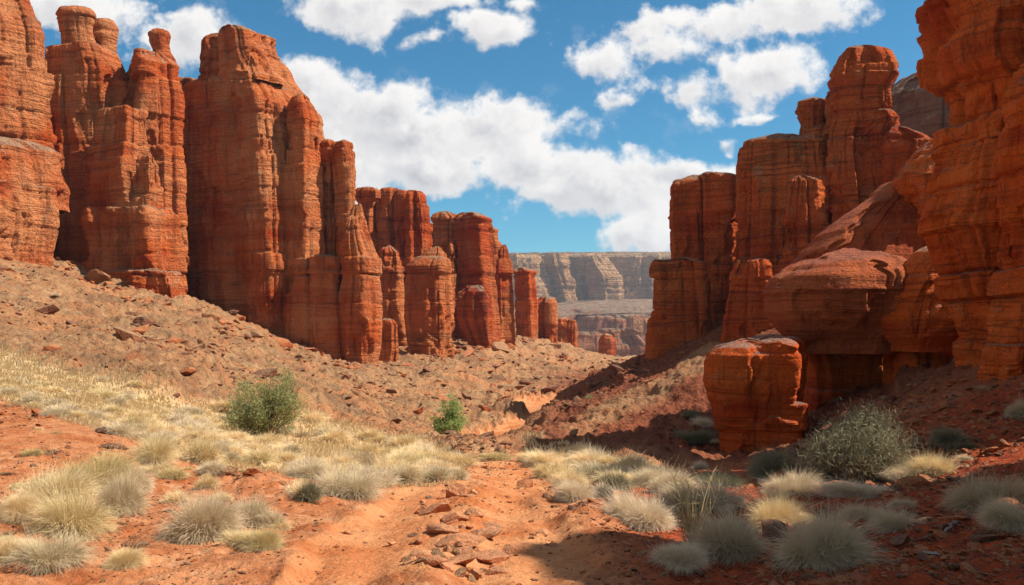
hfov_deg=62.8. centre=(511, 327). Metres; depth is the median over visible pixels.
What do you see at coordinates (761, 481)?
desert tuft
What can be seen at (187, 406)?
grass tuft
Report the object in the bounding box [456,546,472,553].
slab stone
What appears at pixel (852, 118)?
balanced tower
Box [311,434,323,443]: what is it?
grass tuft
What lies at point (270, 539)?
grass tuft
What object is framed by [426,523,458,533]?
slab stone
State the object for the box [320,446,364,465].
grass tuft
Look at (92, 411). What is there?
grass tuft
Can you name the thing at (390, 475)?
cushion shrub
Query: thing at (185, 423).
grass tuft
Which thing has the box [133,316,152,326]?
boulder
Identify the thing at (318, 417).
grass tuft
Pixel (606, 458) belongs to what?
grass tuft
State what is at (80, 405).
grass tuft
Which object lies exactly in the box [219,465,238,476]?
boulder
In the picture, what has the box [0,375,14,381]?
grass tuft
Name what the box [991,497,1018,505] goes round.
boulder
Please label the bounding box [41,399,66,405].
grass tuft
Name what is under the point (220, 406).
grass tuft
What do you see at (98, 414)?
grass tuft
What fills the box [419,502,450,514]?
slab stone
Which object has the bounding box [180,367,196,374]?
boulder
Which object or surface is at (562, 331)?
stub pillar
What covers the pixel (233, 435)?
grass tuft
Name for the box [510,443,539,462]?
cushion shrub
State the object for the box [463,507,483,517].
slab stone
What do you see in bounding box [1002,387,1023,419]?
cushion shrub
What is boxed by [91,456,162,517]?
cushion shrub
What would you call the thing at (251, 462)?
grass tuft
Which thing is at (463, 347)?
boulder
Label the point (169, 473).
grass tuft
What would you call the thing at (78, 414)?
grass tuft
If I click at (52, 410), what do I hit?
grass tuft
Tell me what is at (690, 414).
desert tuft
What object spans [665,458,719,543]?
dry stalk plant
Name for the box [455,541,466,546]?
track stone
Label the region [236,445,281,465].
grass tuft
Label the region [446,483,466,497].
slab stone
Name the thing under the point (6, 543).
cushion shrub
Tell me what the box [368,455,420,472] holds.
grass tuft
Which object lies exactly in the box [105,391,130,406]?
grass tuft
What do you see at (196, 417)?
grass tuft
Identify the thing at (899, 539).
boulder
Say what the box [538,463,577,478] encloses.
grass tuft
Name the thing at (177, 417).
grass tuft
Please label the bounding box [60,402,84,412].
grass tuft
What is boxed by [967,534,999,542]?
boulder
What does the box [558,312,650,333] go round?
rock bench
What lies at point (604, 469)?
cushion shrub
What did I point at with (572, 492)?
cushion shrub
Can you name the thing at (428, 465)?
grass tuft
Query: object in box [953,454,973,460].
desert tuft
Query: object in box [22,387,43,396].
grass tuft
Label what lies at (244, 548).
grass tuft
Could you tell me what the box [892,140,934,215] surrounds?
rock block
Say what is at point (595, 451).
grass tuft
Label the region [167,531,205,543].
grass tuft
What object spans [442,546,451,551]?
track stone
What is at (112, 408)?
grass tuft
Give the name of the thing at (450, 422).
green bush
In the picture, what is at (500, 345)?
boulder
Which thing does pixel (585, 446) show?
cushion shrub
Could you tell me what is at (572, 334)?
stub pillar
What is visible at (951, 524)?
driftwood
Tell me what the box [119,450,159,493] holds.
cushion shrub
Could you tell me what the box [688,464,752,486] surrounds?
cushion shrub
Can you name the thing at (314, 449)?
dry grass
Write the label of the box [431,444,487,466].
grass tuft
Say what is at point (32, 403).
grass tuft
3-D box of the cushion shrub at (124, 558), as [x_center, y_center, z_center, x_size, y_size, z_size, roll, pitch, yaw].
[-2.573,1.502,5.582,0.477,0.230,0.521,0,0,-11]
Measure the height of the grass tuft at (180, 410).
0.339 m
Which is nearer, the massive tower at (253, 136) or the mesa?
the massive tower at (253, 136)
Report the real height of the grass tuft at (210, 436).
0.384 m
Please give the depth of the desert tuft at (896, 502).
8.50 m
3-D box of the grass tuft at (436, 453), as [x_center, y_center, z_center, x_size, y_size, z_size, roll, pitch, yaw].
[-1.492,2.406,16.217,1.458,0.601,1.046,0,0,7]
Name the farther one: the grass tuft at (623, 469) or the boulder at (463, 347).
the boulder at (463, 347)
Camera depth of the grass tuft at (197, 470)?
10.68 m
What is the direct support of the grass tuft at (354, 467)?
on the ground at (656, 398)
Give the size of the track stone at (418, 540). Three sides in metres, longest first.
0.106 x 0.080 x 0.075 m
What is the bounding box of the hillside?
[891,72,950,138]
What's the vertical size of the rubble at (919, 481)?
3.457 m
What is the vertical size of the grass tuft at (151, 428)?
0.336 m
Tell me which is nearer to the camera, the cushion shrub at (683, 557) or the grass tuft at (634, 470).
the cushion shrub at (683, 557)
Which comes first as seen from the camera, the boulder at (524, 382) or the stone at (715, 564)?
the stone at (715, 564)
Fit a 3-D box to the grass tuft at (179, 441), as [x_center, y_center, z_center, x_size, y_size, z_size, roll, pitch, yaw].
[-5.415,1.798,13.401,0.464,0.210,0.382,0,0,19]
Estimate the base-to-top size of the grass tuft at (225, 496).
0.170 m
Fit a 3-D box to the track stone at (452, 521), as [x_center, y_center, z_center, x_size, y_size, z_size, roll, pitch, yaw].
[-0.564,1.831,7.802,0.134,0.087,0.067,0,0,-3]
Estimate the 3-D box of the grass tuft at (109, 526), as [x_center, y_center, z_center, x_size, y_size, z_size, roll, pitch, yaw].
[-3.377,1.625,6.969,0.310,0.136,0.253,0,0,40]
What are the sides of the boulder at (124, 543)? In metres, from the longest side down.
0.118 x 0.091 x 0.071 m
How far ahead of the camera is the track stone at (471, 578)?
5.57 m
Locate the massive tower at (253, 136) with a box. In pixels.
[179,24,325,347]
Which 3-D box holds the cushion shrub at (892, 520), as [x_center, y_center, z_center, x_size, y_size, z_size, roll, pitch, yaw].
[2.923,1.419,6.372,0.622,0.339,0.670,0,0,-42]
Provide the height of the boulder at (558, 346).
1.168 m
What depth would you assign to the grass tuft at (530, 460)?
15.99 m
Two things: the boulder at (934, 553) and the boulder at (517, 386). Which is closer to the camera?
the boulder at (934, 553)
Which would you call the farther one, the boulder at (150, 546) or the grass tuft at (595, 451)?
the grass tuft at (595, 451)
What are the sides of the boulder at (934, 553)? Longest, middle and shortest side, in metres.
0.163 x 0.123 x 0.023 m
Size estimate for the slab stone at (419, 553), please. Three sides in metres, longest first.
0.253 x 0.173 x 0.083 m
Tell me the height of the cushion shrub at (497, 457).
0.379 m
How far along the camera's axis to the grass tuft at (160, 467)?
10.19 m
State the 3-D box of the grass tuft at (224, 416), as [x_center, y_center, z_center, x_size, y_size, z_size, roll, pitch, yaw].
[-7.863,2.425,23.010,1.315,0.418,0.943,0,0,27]
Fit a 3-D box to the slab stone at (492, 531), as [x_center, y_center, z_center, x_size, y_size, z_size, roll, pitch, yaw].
[-0.250,1.746,7.084,0.362,0.093,0.261,-17,-4,29]
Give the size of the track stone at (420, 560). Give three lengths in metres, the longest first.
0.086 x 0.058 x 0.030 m
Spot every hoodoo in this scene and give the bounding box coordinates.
[703,334,808,453]
[762,181,926,412]
[880,246,958,385]
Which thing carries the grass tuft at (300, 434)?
on the ground at (656, 398)
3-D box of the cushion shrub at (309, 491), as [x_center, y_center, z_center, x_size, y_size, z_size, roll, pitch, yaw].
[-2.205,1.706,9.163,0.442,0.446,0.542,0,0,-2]
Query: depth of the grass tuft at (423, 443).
22.31 m
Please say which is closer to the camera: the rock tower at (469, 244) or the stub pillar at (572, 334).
the rock tower at (469, 244)
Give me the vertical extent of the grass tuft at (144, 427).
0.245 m
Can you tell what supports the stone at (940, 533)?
on the ground at (656, 398)
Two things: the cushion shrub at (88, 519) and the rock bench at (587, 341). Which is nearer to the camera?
the cushion shrub at (88, 519)
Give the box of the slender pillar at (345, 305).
[308,139,382,363]
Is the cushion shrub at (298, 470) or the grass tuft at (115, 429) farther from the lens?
the grass tuft at (115, 429)
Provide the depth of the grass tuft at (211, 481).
9.53 m
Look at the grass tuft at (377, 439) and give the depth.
23.90 m
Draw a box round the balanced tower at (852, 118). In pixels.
[795,45,932,223]
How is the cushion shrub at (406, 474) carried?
on the ground at (656, 398)
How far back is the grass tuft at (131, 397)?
20.46 m
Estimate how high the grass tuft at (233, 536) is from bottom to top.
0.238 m
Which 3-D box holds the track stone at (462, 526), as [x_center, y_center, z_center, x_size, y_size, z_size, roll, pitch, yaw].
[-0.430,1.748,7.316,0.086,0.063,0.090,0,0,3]
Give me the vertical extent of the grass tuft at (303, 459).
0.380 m
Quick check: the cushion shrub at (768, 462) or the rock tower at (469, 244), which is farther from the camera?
the rock tower at (469, 244)
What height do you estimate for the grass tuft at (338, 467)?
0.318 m
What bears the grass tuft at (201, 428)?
on the ground at (656, 398)
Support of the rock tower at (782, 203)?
on the ground at (656, 398)
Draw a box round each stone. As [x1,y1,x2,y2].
[387,540,396,544]
[400,556,411,561]
[411,548,431,558]
[414,506,425,513]
[414,537,422,544]
[415,557,426,562]
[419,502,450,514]
[423,554,446,566]
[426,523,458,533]
[431,550,445,557]
[435,532,485,547]
[439,561,454,571]
[440,511,468,522]
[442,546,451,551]
[445,519,457,524]
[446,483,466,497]
[447,552,477,565]
[452,549,460,555]
[454,567,466,576]
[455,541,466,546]
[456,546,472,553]
[458,524,466,529]
[459,494,475,496]
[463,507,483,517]
[468,575,476,582]
[469,569,482,578]
[470,489,476,494]
[471,525,502,537]
[476,549,510,564]
[481,522,503,527]
[484,566,510,574]
[501,544,519,554]
[537,528,549,535]
[549,543,556,546]
[711,561,718,567]
[933,529,947,537]
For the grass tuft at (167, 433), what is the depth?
13.32 m
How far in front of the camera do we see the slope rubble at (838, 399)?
34.83 m
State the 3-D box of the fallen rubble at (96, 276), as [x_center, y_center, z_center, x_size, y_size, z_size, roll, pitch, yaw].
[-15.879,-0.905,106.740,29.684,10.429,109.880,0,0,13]
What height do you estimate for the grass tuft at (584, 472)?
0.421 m
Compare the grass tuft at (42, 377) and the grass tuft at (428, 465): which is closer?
the grass tuft at (428, 465)
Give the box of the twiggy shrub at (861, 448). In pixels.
[780,394,926,483]
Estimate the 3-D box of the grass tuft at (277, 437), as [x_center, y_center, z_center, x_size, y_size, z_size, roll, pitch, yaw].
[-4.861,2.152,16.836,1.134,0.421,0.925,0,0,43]
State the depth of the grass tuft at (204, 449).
12.08 m
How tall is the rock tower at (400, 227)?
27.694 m
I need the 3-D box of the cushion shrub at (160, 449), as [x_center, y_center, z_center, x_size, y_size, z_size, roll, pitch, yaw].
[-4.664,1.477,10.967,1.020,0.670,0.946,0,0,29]
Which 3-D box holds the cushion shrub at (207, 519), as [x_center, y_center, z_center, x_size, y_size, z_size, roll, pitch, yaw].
[-2.536,1.469,6.915,1.098,0.718,1.199,0,0,22]
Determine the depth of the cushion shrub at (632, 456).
16.98 m
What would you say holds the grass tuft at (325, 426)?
on the ground at (656, 398)
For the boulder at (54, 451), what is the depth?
10.57 m
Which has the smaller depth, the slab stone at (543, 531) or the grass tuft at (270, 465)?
the slab stone at (543, 531)
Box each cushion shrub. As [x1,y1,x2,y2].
[0,384,22,394]
[0,478,46,525]
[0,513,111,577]
[0,527,31,565]
[2,470,141,542]
[5,446,111,505]
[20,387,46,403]
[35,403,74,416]
[39,429,158,494]
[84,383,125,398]
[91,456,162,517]
[95,540,154,572]
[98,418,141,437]
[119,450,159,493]
[126,419,192,466]
[139,472,262,545]
[158,485,194,502]
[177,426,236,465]
[213,436,233,453]
[231,486,276,527]
[255,498,289,529]
[280,451,350,480]
[293,466,326,503]
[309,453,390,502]
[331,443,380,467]
[364,461,403,487]
[374,445,447,462]
[381,453,432,485]
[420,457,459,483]
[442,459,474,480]
[475,448,513,460]
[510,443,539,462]
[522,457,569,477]
[543,472,599,502]
[547,464,591,486]
[567,439,600,453]
[574,462,625,480]
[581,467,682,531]
[588,461,636,490]
[589,479,615,497]
[617,451,645,463]
[626,459,690,488]
[636,460,760,515]
[640,535,725,575]
[646,464,706,493]
[665,425,718,445]
[667,480,778,566]
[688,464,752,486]
[736,438,801,478]
[741,482,814,534]
[753,477,899,577]
[754,460,824,498]
[804,473,898,498]
[831,495,891,521]
[859,499,932,533]
[871,457,927,480]
[902,443,964,476]
[912,418,974,450]
[930,452,1023,512]
[967,484,1023,535]
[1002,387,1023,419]
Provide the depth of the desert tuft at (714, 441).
24.97 m
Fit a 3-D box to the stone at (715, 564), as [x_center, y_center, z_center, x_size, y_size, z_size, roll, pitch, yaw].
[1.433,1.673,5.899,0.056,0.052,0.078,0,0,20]
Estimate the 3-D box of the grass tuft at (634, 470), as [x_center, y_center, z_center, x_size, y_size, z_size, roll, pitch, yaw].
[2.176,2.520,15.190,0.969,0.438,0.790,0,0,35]
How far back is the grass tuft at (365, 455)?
13.87 m
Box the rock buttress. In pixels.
[0,136,69,266]
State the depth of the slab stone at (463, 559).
5.80 m
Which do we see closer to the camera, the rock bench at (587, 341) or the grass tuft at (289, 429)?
the grass tuft at (289, 429)
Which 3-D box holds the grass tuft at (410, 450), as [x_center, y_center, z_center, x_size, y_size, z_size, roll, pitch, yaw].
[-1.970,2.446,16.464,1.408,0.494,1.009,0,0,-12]
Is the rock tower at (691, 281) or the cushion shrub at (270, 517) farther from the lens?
the rock tower at (691, 281)
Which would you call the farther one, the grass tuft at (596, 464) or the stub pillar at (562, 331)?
the stub pillar at (562, 331)
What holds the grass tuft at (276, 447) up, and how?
on the ground at (656, 398)
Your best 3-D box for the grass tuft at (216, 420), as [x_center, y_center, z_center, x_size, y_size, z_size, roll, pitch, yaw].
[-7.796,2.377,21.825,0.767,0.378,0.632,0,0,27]
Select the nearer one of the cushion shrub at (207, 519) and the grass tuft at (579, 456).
the cushion shrub at (207, 519)
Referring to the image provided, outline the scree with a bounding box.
[0,257,655,461]
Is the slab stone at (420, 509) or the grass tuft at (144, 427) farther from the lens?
the grass tuft at (144, 427)
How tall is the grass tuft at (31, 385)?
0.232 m
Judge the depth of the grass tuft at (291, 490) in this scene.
9.37 m
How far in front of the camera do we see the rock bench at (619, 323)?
695.97 m
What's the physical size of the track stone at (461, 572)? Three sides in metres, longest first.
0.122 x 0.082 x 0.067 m
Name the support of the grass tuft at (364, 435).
on the ground at (656, 398)
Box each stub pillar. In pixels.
[557,317,568,342]
[567,319,577,347]
[598,333,615,355]
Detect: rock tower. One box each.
[81,28,189,297]
[355,186,432,346]
[379,246,454,361]
[430,211,501,350]
[645,171,738,361]
[720,133,831,342]
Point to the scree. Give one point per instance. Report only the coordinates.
(123, 334)
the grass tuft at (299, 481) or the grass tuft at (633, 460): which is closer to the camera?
the grass tuft at (299, 481)
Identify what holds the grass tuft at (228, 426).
on the ground at (656, 398)
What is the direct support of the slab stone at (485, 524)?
on the ground at (656, 398)
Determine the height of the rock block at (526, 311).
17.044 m
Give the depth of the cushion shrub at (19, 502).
6.93 m
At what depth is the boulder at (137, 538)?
6.53 m
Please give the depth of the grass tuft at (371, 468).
12.34 m
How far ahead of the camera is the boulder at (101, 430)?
13.14 m
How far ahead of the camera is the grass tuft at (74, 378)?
23.24 m
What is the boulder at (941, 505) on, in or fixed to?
on the ground at (656, 398)
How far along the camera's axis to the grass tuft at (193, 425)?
15.41 m
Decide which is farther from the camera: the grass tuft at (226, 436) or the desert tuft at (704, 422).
the desert tuft at (704, 422)
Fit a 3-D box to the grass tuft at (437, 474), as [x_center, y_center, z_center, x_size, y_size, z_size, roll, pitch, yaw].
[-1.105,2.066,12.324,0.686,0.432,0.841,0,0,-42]
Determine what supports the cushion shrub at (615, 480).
on the ground at (656, 398)
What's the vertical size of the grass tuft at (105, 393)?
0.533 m
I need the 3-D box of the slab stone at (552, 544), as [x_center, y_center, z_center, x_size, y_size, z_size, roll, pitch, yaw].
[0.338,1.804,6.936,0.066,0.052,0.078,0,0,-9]
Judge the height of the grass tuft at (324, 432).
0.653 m
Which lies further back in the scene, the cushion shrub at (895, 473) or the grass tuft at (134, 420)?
the grass tuft at (134, 420)
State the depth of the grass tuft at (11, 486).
8.29 m
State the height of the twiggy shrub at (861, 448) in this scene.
1.605 m
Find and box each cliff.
[0,0,56,258]
[915,0,1023,380]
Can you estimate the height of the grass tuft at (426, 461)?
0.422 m
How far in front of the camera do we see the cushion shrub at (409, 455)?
15.57 m
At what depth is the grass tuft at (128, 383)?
23.22 m
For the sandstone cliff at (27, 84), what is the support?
on the ground at (656, 398)
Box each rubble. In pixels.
[0,260,560,368]
[529,324,868,450]
[753,363,1023,584]
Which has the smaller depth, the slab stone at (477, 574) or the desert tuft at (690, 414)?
the slab stone at (477, 574)
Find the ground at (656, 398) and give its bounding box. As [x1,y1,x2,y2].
[0,258,1023,584]
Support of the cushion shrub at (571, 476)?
on the ground at (656, 398)
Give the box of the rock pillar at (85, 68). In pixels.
[45,5,129,263]
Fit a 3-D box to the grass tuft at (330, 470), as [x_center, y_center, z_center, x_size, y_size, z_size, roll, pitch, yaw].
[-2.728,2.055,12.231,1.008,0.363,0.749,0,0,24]
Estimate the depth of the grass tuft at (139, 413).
16.78 m
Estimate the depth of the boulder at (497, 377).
82.03 m
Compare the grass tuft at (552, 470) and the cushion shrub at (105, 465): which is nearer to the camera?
the cushion shrub at (105, 465)
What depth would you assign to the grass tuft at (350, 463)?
13.19 m
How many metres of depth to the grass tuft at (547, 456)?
16.09 m
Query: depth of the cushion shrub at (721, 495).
10.13 m
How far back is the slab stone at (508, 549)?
6.49 m
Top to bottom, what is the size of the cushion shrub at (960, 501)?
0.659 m
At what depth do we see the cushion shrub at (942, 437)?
13.71 m
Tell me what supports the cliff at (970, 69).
on the ground at (656, 398)
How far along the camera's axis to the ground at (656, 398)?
17.96 m
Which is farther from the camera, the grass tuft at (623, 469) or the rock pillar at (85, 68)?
the rock pillar at (85, 68)
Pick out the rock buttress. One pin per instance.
(34, 195)
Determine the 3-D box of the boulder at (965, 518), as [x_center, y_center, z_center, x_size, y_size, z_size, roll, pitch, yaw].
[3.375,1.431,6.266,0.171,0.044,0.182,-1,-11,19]
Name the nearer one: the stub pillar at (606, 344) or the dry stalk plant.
the dry stalk plant
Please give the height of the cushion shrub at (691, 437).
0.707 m
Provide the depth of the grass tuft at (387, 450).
20.88 m
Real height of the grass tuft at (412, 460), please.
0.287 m
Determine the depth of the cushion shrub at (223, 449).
13.39 m
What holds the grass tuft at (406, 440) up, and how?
on the ground at (656, 398)
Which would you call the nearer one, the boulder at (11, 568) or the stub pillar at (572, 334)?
the boulder at (11, 568)
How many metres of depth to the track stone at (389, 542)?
6.84 m
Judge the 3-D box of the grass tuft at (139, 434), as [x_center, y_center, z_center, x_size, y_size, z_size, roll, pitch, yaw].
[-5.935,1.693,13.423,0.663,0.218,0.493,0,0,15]
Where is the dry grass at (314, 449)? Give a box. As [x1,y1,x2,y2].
[0,339,672,490]
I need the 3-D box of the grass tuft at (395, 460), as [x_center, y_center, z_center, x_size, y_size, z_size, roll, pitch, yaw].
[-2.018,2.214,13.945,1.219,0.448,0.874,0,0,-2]
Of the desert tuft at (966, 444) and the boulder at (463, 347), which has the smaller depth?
the desert tuft at (966, 444)
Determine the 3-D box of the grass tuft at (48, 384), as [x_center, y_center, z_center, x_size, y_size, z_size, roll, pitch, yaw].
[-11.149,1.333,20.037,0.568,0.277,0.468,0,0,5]
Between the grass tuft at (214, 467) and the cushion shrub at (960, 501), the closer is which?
the cushion shrub at (960, 501)
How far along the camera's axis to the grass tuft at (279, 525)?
7.56 m
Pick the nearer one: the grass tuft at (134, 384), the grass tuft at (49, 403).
the grass tuft at (49, 403)
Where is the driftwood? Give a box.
[940,520,961,537]
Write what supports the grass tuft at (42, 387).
on the ground at (656, 398)
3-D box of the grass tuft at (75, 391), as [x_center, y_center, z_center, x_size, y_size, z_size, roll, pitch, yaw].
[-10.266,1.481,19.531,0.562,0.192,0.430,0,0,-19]
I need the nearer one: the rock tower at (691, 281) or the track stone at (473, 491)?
the track stone at (473, 491)
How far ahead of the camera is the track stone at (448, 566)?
5.58 m
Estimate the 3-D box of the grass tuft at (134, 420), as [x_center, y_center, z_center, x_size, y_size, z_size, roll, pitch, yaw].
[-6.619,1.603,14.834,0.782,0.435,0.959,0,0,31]
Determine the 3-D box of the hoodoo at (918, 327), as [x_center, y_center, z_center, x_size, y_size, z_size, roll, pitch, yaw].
[12.246,0.887,24.319,2.986,6.592,3.961,0,0,28]
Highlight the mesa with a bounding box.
[509,251,670,327]
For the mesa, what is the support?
on the ground at (656, 398)
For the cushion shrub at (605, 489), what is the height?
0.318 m
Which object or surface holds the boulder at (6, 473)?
on the ground at (656, 398)
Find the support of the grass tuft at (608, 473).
on the ground at (656, 398)
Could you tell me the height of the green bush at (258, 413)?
2.101 m
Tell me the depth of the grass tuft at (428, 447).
20.71 m
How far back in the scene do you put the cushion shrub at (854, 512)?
8.19 m
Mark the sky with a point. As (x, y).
(568, 125)
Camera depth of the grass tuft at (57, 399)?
16.93 m
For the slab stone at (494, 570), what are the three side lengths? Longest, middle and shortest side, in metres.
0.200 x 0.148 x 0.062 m
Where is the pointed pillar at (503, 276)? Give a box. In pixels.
[494,244,515,346]
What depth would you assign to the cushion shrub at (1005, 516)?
5.71 m
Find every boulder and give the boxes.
[0,472,14,475]
[7,561,32,574]
[45,449,63,454]
[65,320,79,326]
[95,426,108,434]
[100,443,126,449]
[121,540,134,546]
[129,535,153,543]
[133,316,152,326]
[144,544,154,547]
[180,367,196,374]
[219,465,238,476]
[242,468,261,475]
[459,345,474,348]
[487,375,505,379]
[490,341,508,352]
[497,384,524,389]
[519,379,531,384]
[549,344,560,348]
[889,534,907,545]
[923,551,939,555]
[934,502,950,509]
[959,516,971,520]
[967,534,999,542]
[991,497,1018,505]
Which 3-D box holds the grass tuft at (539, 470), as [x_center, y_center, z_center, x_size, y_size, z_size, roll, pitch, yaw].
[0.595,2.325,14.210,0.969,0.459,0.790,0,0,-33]
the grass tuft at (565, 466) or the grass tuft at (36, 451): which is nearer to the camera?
the grass tuft at (36, 451)
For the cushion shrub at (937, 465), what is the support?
on the ground at (656, 398)
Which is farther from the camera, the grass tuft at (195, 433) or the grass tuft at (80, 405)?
the grass tuft at (80, 405)
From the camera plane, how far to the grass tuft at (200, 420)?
17.50 m
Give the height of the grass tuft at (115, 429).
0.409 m
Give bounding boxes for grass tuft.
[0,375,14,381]
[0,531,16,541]
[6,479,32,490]
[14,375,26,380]
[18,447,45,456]
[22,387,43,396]
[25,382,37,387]
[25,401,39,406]
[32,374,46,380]
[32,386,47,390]
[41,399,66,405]
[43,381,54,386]
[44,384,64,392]
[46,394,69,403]
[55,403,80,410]
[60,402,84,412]
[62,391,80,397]
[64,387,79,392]
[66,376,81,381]
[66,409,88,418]
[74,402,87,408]
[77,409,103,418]
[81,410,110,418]
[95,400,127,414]
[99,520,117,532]
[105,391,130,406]
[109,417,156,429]
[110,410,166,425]
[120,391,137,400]
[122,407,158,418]
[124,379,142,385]
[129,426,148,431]
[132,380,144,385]
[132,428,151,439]
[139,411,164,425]
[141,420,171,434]
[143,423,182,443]
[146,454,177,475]
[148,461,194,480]
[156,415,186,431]
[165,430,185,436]
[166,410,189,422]
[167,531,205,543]
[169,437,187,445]
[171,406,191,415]
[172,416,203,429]
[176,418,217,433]
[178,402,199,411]
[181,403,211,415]
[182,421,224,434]
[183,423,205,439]
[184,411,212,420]
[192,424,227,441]
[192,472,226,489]
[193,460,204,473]
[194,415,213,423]
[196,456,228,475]
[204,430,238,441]
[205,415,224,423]
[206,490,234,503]
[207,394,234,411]
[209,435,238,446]
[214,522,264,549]
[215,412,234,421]
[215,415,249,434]
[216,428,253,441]
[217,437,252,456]
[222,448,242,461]
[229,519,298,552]
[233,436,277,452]
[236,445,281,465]
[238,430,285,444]
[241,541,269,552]
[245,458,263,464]
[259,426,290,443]
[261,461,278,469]
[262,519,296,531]
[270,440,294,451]
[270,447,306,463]
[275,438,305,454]
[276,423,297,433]
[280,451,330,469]
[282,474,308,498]
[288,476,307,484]
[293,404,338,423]
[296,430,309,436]
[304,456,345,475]
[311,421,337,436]
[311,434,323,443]
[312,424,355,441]
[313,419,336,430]
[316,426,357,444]
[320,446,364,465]
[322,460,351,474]
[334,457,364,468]
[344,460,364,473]
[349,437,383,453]
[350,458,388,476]
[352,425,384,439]
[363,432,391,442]
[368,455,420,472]
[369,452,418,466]
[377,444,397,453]
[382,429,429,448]
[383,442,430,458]
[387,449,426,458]
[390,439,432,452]
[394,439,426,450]
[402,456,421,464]
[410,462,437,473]
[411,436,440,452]
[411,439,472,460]
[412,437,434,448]
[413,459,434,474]
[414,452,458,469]
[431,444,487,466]
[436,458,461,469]
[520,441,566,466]
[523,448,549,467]
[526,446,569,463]
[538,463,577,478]
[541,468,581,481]
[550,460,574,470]
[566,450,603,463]
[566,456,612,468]
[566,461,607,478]
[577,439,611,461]
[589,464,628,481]
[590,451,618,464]
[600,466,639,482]
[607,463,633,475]
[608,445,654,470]
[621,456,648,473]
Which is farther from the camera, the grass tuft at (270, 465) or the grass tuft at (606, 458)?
the grass tuft at (606, 458)
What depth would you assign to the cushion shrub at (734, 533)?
6.15 m
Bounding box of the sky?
[30,0,924,252]
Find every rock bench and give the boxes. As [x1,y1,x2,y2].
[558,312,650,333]
[577,331,601,351]
[598,328,644,356]
[607,318,626,328]
[626,314,648,341]
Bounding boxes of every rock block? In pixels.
[513,267,537,338]
[538,296,557,342]
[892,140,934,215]
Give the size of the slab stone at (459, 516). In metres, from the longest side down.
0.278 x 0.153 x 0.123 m
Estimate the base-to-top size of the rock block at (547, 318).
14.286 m
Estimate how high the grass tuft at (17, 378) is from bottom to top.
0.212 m
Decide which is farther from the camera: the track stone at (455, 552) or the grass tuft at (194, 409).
the grass tuft at (194, 409)
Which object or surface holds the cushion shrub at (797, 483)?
on the ground at (656, 398)
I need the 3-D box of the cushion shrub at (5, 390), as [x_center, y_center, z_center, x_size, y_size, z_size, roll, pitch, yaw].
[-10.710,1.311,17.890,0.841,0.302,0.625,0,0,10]
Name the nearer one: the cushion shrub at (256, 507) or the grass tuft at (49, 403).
the cushion shrub at (256, 507)
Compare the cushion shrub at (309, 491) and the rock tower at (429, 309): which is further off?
the rock tower at (429, 309)
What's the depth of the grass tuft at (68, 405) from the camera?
15.69 m
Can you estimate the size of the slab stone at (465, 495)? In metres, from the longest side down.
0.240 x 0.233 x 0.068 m
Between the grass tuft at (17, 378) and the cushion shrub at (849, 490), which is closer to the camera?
the cushion shrub at (849, 490)
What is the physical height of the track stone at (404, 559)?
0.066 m
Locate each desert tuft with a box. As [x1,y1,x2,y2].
[678,408,706,419]
[689,414,713,428]
[691,457,709,469]
[710,438,719,443]
[757,477,767,483]
[882,496,919,507]
[944,435,982,451]
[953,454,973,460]
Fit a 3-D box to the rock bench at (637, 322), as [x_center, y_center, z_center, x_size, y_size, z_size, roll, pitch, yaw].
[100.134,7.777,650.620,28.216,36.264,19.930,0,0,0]
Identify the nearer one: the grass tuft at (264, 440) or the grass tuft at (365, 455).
the grass tuft at (365, 455)
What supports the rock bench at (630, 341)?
on the ground at (656, 398)
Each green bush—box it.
[219,359,317,436]
[426,391,470,434]
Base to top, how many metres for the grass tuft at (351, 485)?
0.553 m
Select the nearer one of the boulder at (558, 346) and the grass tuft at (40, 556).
the grass tuft at (40, 556)
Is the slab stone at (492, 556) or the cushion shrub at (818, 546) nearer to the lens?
the cushion shrub at (818, 546)
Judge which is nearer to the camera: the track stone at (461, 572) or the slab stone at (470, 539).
the track stone at (461, 572)
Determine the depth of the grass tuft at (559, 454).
16.59 m
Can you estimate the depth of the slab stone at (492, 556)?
6.21 m
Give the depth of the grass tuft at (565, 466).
14.43 m
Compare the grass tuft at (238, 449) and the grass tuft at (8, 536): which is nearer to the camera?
the grass tuft at (8, 536)
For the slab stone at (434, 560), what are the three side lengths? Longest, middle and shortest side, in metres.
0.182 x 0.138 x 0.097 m
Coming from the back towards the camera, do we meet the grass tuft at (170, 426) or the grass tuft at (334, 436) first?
the grass tuft at (334, 436)
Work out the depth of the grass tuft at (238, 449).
13.53 m
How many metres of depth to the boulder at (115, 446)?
11.68 m
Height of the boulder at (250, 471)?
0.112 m
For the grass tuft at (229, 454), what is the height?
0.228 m
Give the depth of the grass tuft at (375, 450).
20.46 m
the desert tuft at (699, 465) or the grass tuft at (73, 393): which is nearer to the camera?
the desert tuft at (699, 465)
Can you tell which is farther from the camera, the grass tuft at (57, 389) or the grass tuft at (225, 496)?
the grass tuft at (57, 389)
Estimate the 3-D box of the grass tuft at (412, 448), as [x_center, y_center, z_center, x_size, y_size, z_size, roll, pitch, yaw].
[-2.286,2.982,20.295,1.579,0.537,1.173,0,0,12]
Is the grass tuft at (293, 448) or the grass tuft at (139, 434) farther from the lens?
the grass tuft at (293, 448)

